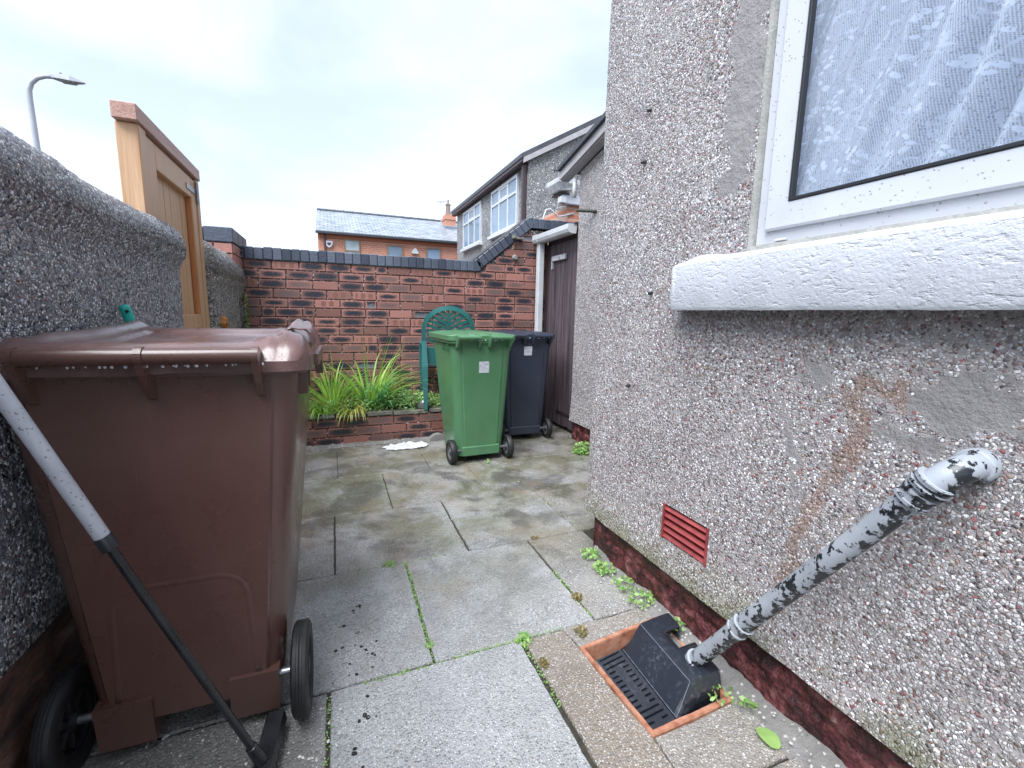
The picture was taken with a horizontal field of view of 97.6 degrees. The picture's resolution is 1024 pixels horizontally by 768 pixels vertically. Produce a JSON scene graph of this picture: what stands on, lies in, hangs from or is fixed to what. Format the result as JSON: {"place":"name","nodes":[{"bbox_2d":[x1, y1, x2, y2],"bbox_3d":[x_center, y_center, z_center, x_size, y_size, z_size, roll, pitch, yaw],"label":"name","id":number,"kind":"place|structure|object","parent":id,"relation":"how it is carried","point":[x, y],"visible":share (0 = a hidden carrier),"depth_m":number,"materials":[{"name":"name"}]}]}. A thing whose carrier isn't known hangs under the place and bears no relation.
{"place":"outdoors","nodes":[
{"label":"outdoors","id":0,"kind":"place"},
{"bbox_2d":[0,0,611,250],"label":"sky","id":1,"kind":"structure","parent":0,"point":[284,111],"materials":[{"name":"white"}]},
{"bbox_2d":[315,200,456,259],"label":"brick house","id":2,"kind":"structure","parent":0,"point":[352,232],"depth_m":21.26,"materials":[{"name":"brick"}]},
{"bbox_2d":[326,241,332,247],"bbox_3d":[-8.036,-6.135,19.674,0.330,0.290,0.127,-2,10,-22],"label":"alarm box","id":3,"kind":"object","parent":2,"relation":"attached to","point":[329,244],"visible":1,"depth_m":19.63,"materials":[{"name":"white plastic"}]},
{"bbox_2d":[344,239,359,253],"bbox_3d":[-7.166,-5.873,20.115,0.670,1.190,0.090,-2,10,-22],"label":"window","id":4,"kind":"structure","parent":2,"relation":"in","point":[352,246],"depth_m":20.05,"materials":[{"name":"white glass"}]},
{"bbox_2d":[387,244,402,256],"bbox_3d":[-5.435,-5.896,20.810,0.720,1.090,0.090,-2,10,-22],"label":"window","id":5,"kind":"structure","parent":2,"relation":"in","point":[393,250],"depth_m":20.76,"materials":[{"name":"glass"}]},
{"bbox_2d":[426,247,440,258],"bbox_3d":[-3.768,-5.965,21.471,0.710,1.090,0.090,-2,10,-22],"label":"window","id":6,"kind":"structure","parent":2,"relation":"in","point":[435,253],"depth_m":21.42,"materials":[{"name":"glass"}]},
{"bbox_2d":[81,422,804,767],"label":"paving","id":7,"kind":"structure","parent":0,"point":[491,706],"depth_m":1.76,"materials":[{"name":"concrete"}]},
{"bbox_2d":[0,126,186,767],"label":"garden wall","id":8,"kind":"structure","parent":7,"relation":"on","point":[77,252],"depth_m":1.23,"materials":[{"name":"concrete"}]},
{"bbox_2d":[109,99,209,327],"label":"wooden gate","id":9,"kind":"structure","parent":8,"relation":"attached to","point":[159,175],"depth_m":2.38,"materials":[{"name":"brown wood"}]},
{"bbox_2d":[119,304,135,321],"bbox_3d":[-1.450,0.275,2.021,0.240,1.238,0.528,5,10,22],"label":"tool handle","id":10,"kind":"object","parent":7,"relation":"on","point":[126,312],"visible":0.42,"depth_m":1.67,"materials":[{"name":"teal plastic"}]},
{"bbox_2d":[0,374,286,767],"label":"floor squeegee","id":11,"kind":"object","parent":7,"relation":"on","point":[264,753],"visible":1,"depth_m":0.91,"materials":[{"name":"black plastic"}]},
{"bbox_2d":[0,319,322,767],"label":"wheelie bin","id":12,"kind":"object","parent":7,"relation":"on","point":[180,453],"visible":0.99,"depth_m":1.19,"materials":[{"name":"brown plastic"}]},
{"bbox_2d":[202,225,246,327],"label":"brick pier","id":13,"kind":"structure","parent":7,"relation":"on","point":[231,241],"depth_m":3.61,"materials":[{"name":"red brick"}]},
{"bbox_2d":[203,240,249,327],"bbox_3d":[-2.308,-0.211,3.566,0.291,1.705,1.090,-2,10,-22],"label":"wall stub","id":14,"kind":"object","parent":7,"relation":"on","point":[226,281],"depth_m":3.19,"materials":[{"name":"grey concrete"}]},
{"bbox_2d":[332,604,385,767],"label":"grit","id":15,"kind":"object","parent":7,"relation":"on","point":[368,717],"visible":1,"depth_m":1.53,"materials":[{"name":"black gravel"}]},
{"bbox_2d":[306,402,443,445],"bbox_3d":[-1.188,0.381,4.471,2.500,0.324,0.477,-2,10,-22],"label":"raised planter","id":16,"kind":"object","parent":7,"relation":"on","point":[387,424],"visible":0.23,"depth_m":4.21,"materials":[{"name":"brick"}]},
{"bbox_2d":[309,391,369,425],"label":"bluebell leaves","id":17,"kind":"object","parent":16,"relation":"on","point":[344,411],"visible":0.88,"depth_m":4.03,"materials":[{"name":"green plant"}]},
{"bbox_2d":[310,359,383,411],"bbox_3d":[-1.570,0.021,4.092,1.064,0.502,0.748,-2,10,-22],"label":"montbretia","id":18,"kind":"object","parent":16,"relation":"in","point":[328,395],"visible":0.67,"depth_m":4.19,"materials":[{"name":"green plant"}]},
{"bbox_2d":[329,332,403,408],"bbox_3d":[-1.333,-0.142,4.290,0.742,0.771,0.336,-5,11,-33],"label":"montbretia","id":19,"kind":"object","parent":16,"relation":"in","point":[366,369],"visible":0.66,"depth_m":4.29,"materials":[{"name":"green plant"}]},
{"bbox_2d":[313,351,433,409],"bbox_3d":[-1.278,-0.021,4.144,1.374,0.581,0.859,-2,10,-22],"label":"montbretia","id":20,"kind":"object","parent":16,"relation":"in","point":[363,395],"visible":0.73,"depth_m":4.31,"materials":[{"name":"green plant"}]},
{"bbox_2d":[308,388,440,415],"bbox_3d":[-1.369,0.159,4.342,1.675,0.177,0.414,-2,10,-22],"label":"ground cover","id":21,"kind":"object","parent":16,"relation":"on","point":[435,398],"visible":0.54,"depth_m":4.33,"materials":[{"name":"green plant"}]},
{"bbox_2d":[342,367,422,411],"bbox_3d":[-1.141,0.069,4.272,0.782,0.422,0.720,6,10,29],"label":"daylily","id":22,"kind":"object","parent":16,"relation":"in","point":[381,396],"visible":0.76,"depth_m":4.26,"materials":[{"name":"plant"}]},
{"bbox_2d":[415,400,430,408],"bbox_3d":[-0.883,0.202,4.416,0.160,0.058,0.160,-2,10,-22],"label":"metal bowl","id":23,"kind":"object","parent":16,"relation":"on","point":[420,404],"visible":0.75,"depth_m":4.36,"materials":[{"name":"metal"}]},
{"bbox_2d":[419,306,474,409],"bbox_3d":[-0.665,-0.280,4.520,0.520,0.996,0.457,-1,9,-16],"label":"garden chair","id":24,"kind":"object","parent":16,"relation":"on","point":[427,357],"visible":0.49,"depth_m":4.28,"materials":[{"name":"green plastic"}]},
{"bbox_2d":[306,434,443,450],"bbox_3d":[-1.160,0.540,4.241,2.400,0.038,0.068,-2,10,-22],"label":"mortar skirt","id":25,"kind":"object","parent":7,"relation":"on","point":[342,445],"visible":0.49,"depth_m":4.16,"materials":[{"name":"grey concrete"}]},
{"bbox_2d":[383,560,395,567],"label":"weed","id":26,"kind":"object","parent":7,"relation":"on","point":[389,564],"visible":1,"depth_m":2.20,"materials":[{"name":"green plant"}]},
{"bbox_2d":[382,441,427,449],"bbox_3d":[-0.979,0.555,4.125,0.421,0.051,0.172,-2,10,-22],"label":"rag","id":27,"kind":"object","parent":7,"relation":"on","point":[406,445],"visible":1,"depth_m":4.09,"materials":[{"name":"white fabric"}]},
{"bbox_2d":[240,217,572,415],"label":"brick wall","id":28,"kind":"structure","parent":7,"relation":"on","point":[340,301],"depth_m":4.51,"materials":[{"name":"red brick"}]},
{"bbox_2d":[512,235,523,239],"bbox_3d":[0.066,-1.592,4.869,0.125,0.040,0.067,-2,10,-22],"label":"wall bracket","id":29,"kind":"object","parent":28,"relation":"attached to","point":[516,238],"depth_m":4.85,"materials":[{"name":"grey metal"}]},
{"bbox_2d":[425,641,433,648],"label":"weed","id":30,"kind":"object","parent":7,"relation":"on","point":[431,644],"visible":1,"depth_m":1.67,"materials":[{"name":"green plant"}]},
{"bbox_2d":[429,432,444,441],"bbox_3d":[-0.740,0.517,4.381,0.155,0.067,0.088,-2,10,-22],"label":"loose stone","id":31,"kind":"object","parent":7,"relation":"on","point":[437,436],"visible":0.95,"depth_m":4.35,"materials":[{"name":"grey stone"}]},
{"bbox_2d":[323,461,592,765],"bbox_3d":[-0.292,0.851,2.500,1.377,0.012,2.362,-2,10,-22],"label":"joint moss","id":32,"kind":"object","parent":7,"relation":"on","point":[424,631],"visible":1,"depth_m":1.67,"materials":[{"name":"green plant"}]},
{"bbox_2d":[429,329,515,463],"bbox_3d":[-0.361,0.074,3.950,0.590,1.084,0.756,-3,10,-24],"label":"wheelie bin","id":33,"kind":"object","parent":7,"relation":"on","point":[472,369],"visible":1,"depth_m":3.69,"materials":[{"name":"green plastic"}]},
{"bbox_2d":[119,432,836,767],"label":"stone chips","id":34,"kind":"object","parent":7,"relation":"on","point":[311,758],"visible":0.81,"depth_m":1.29,"materials":[{"name":"grey stone"}]},
{"bbox_2d":[490,329,554,436],"bbox_3d":[0.058,-0.011,4.585,0.590,1.074,0.656,-2,9,-20],"label":"wheelie bin","id":35,"kind":"object","parent":7,"relation":"on","point":[526,378],"visible":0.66,"depth_m":4.37,"materials":[{"name":"black plastic"}]},
{"bbox_2d":[514,631,532,645],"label":"weed","id":36,"kind":"object","parent":7,"relation":"on","point":[524,636],"visible":1,"depth_m":1.71,"materials":[{"name":"green plant"}]},
{"bbox_2d":[538,657,549,668],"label":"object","id":37,"kind":"object","parent":7,"relation":"on","point":[545,662],"visible":1,"depth_m":1.59,"materials":[{"name":"brown plant"}]},
{"bbox_2d":[532,222,578,431],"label":"outhouse","id":38,"kind":"structure","parent":7,"relation":"on","point":[560,279],"depth_m":4.81,"materials":[{"name":"wood"}]},
{"bbox_2d":[543,238,577,430],"bbox_3d":[0.515,-0.521,4.808,0.061,1.941,0.727,-2,10,-22],"label":"door","id":39,"kind":"structure","parent":38,"relation":"in","point":[562,257],"depth_m":4.79,"materials":[{"name":"brown wood"}]},
{"bbox_2d":[571,592,581,599],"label":"weed","id":40,"kind":"object","parent":7,"relation":"on","point":[576,595],"visible":1,"depth_m":1.96,"materials":[{"name":"brown plant"}]},
{"bbox_2d":[572,440,589,455],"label":"weed","id":41,"kind":"object","parent":7,"relation":"on","point":[579,448],"visible":0.81,"depth_m":4.04,"materials":[{"name":"green plant"}]},
{"bbox_2d":[574,625,587,636],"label":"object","id":42,"kind":"object","parent":7,"relation":"on","point":[580,628],"visible":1,"depth_m":1.74,"materials":[{"name":"brown plant"}]},
{"bbox_2d":[557,111,605,445],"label":"wing","id":43,"kind":"structure","parent":7,"relation":"on","point":[584,158],"depth_m":4.13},
{"bbox_2d":[576,209,596,212],"bbox_3d":[0.662,-1.532,3.969,0.184,0.049,0.030,5,10,23],"label":"overflow pipe","id":44,"kind":"object","parent":43,"relation":"attached to","point":[587,210],"visible":1,"depth_m":3.96,"materials":[{"name":"grey plastic"}]},
{"bbox_2d":[580,547,600,559],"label":"weed","id":45,"kind":"object","parent":7,"relation":"on","point":[594,552],"visible":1,"depth_m":2.29,"materials":[{"name":"green plant"}]},
{"bbox_2d":[591,559,615,575],"bbox_3d":[0.446,0.891,2.172,0.124,0.047,0.098,7,11,35],"label":"weed","id":46,"kind":"object","parent":7,"relation":"on","point":[605,570],"visible":1,"depth_m":2.17,"materials":[{"name":"green plant"}]},
{"bbox_2d":[611,575,633,589],"bbox_3d":[0.509,0.904,2.051,0.108,0.042,0.098,-2,10,-22],"label":"weed","id":47,"kind":"object","parent":7,"relation":"on","point":[619,580],"visible":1,"depth_m":2.04,"materials":[{"name":"green plant"}]},
{"bbox_2d":[627,587,655,608],"bbox_3d":[0.561,0.918,1.944,0.115,0.038,0.126,10,12,43],"label":"weed","id":48,"kind":"object","parent":7,"relation":"on","point":[644,594],"visible":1,"depth_m":1.94,"materials":[{"name":"green plant"}]},
{"bbox_2d":[579,616,731,739],"bbox_3d":[0.505,1.068,1.604,0.407,0.139,0.437,-2,10,-22],"label":"drain gully","id":49,"kind":"object","parent":7,"relation":"in","point":[593,651],"visible":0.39,"depth_m":1.52,"materials":[{"name":"ceramic"}]},
{"bbox_2d":[596,613,721,729],"bbox_3d":[0.520,1.004,1.588,0.358,0.144,0.365,-2,10,-22],"label":"drain cover","id":50,"kind":"object","parent":49,"relation":"in","point":[655,676],"visible":0.81,"depth_m":1.52,"materials":[{"name":"black plastic"}]},
{"bbox_2d":[592,545,846,767],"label":"cement fillet","id":51,"kind":"object","parent":7,"relation":"on","point":[787,731],"visible":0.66,"depth_m":1.41,"materials":[{"name":"grey concrete"}]},
{"bbox_2d":[673,616,685,630],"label":"weed","id":52,"kind":"object","parent":51,"relation":"on","point":[679,623],"visible":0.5,"depth_m":1.75,"materials":[{"name":"green plant"}]},
{"bbox_2d":[708,684,733,705],"bbox_3d":[0.678,1.011,1.464,0.088,0.028,0.094,6,10,27],"label":"weed","id":53,"kind":"object","parent":7,"relation":"on","point":[712,698],"visible":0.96,"depth_m":1.46,"materials":[{"name":"green plant"}]},
{"bbox_2d":[739,695,759,708],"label":"weed","id":54,"kind":"object","parent":7,"relation":"on","point":[745,699],"visible":1,"depth_m":1.42,"materials":[{"name":"green plant"}]},
{"bbox_2d":[756,727,780,748],"bbox_3d":[0.757,1.041,1.321,0.053,0.007,0.072,-2,10,-22],"label":"fallen leaf","id":55,"kind":"object","parent":7,"relation":"on","point":[770,738],"visible":1,"depth_m":1.32,"materials":[{"name":"green plant"}]},
{"bbox_2d":[583,0,1023,767],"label":"house","id":56,"kind":"structure","parent":7,"relation":"on","point":[787,380],"depth_m":1.26,"materials":[{"name":"concrete"}]},
{"bbox_2d":[685,448,1002,666],"bbox_3d":[0.775,0.571,1.233,0.132,0.975,0.665,-3,10,-23],"label":"waste pipe","id":57,"kind":"object","parent":56,"relation":"attached to","point":[923,490],"visible":0.94,"depth_m":1.02,"materials":[{"name":"grey paint"}]},
{"bbox_2d":[747,0,1023,250],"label":"window frame","id":58,"kind":"structure","parent":56,"relation":"in","point":[990,180],"depth_m":1.19,"materials":[{"name":"white plastic"}]},
{"bbox_2d":[796,0,1023,195],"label":"lace curtain","id":59,"kind":"object","parent":56,"relation":"hanging from","point":[984,11],"visible":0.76,"depth_m":1.06,"materials":[{"name":"white fabric"}]},
{"bbox_2d":[451,115,600,260],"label":"rendered house","id":60,"kind":"structure","parent":0,"point":[510,195],"depth_m":11.37,"materials":[{"name":"concrete"}]},
{"bbox_2d":[463,201,481,248],"bbox_3d":[-1.333,-5.242,14.964,0.080,1.240,2.040,-2,10,-22],"label":"window","id":61,"kind":"structure","parent":60,"relation":"in","point":[472,218],"depth_m":14.81,"materials":[{"name":"white plastic"}]},
{"bbox_2d":[490,173,518,235],"bbox_3d":[-0.216,-4.789,12.196,0.080,1.240,2.000,-2,10,-22],"label":"window","id":62,"kind":"structure","parent":60,"relation":"in","point":[504,199],"depth_m":12.04,"materials":[{"name":"white plastic"}]},
{"label":"ground","id":63,"kind":"structure","parent":0,"visible":0},
{"bbox_2d":[26,73,84,150],"bbox_3d":[-13.230,-5.085,13.461,1.360,7.840,0.300,-2,10,-22],"label":"street lamp","id":64,"kind":"object","parent":63,"relation":"on","point":[59,77],"visible":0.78,"depth_m":12.81,"materials":[{"name":"metal"}]},
{"bbox_2d":[539,192,579,221],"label":"brick outbuilding","id":65,"kind":"structure","parent":63,"relation":"on","point":[572,204],"depth_m":7.06,"materials":[{"name":"orange brick"}]},
{"bbox_2d":[543,208,573,218],"bbox_3d":[0.723,-2.583,6.958,0.536,0.251,0.024,-2,10,-22],"label":"cable","id":66,"kind":"object","parent":65,"relation":"attached to","point":[555,213],"visible":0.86,"depth_m":6.92,"materials":[{"name":"white plastic"}]},
{"bbox_2d":[558,196,566,203],"bbox_3d":[0.773,-2.823,6.885,0.110,0.090,0.100,-2,10,-22],"label":"junction box","id":67,"kind":"object","parent":65,"relation":"attached to","point":[562,200],"visible":1,"depth_m":6.85,"materials":[{"name":"white plastic"}]},
{"bbox_2d":[546,176,579,194],"bbox_3d":[0.791,-3.041,6.938,0.380,0.165,0.450,-2,10,-22],"label":"vent box","id":68,"kind":"object","parent":65,"relation":"on","point":[555,186],"visible":0.73,"depth_m":6.81,"materials":[{"name":"white plastic"}]}
]}

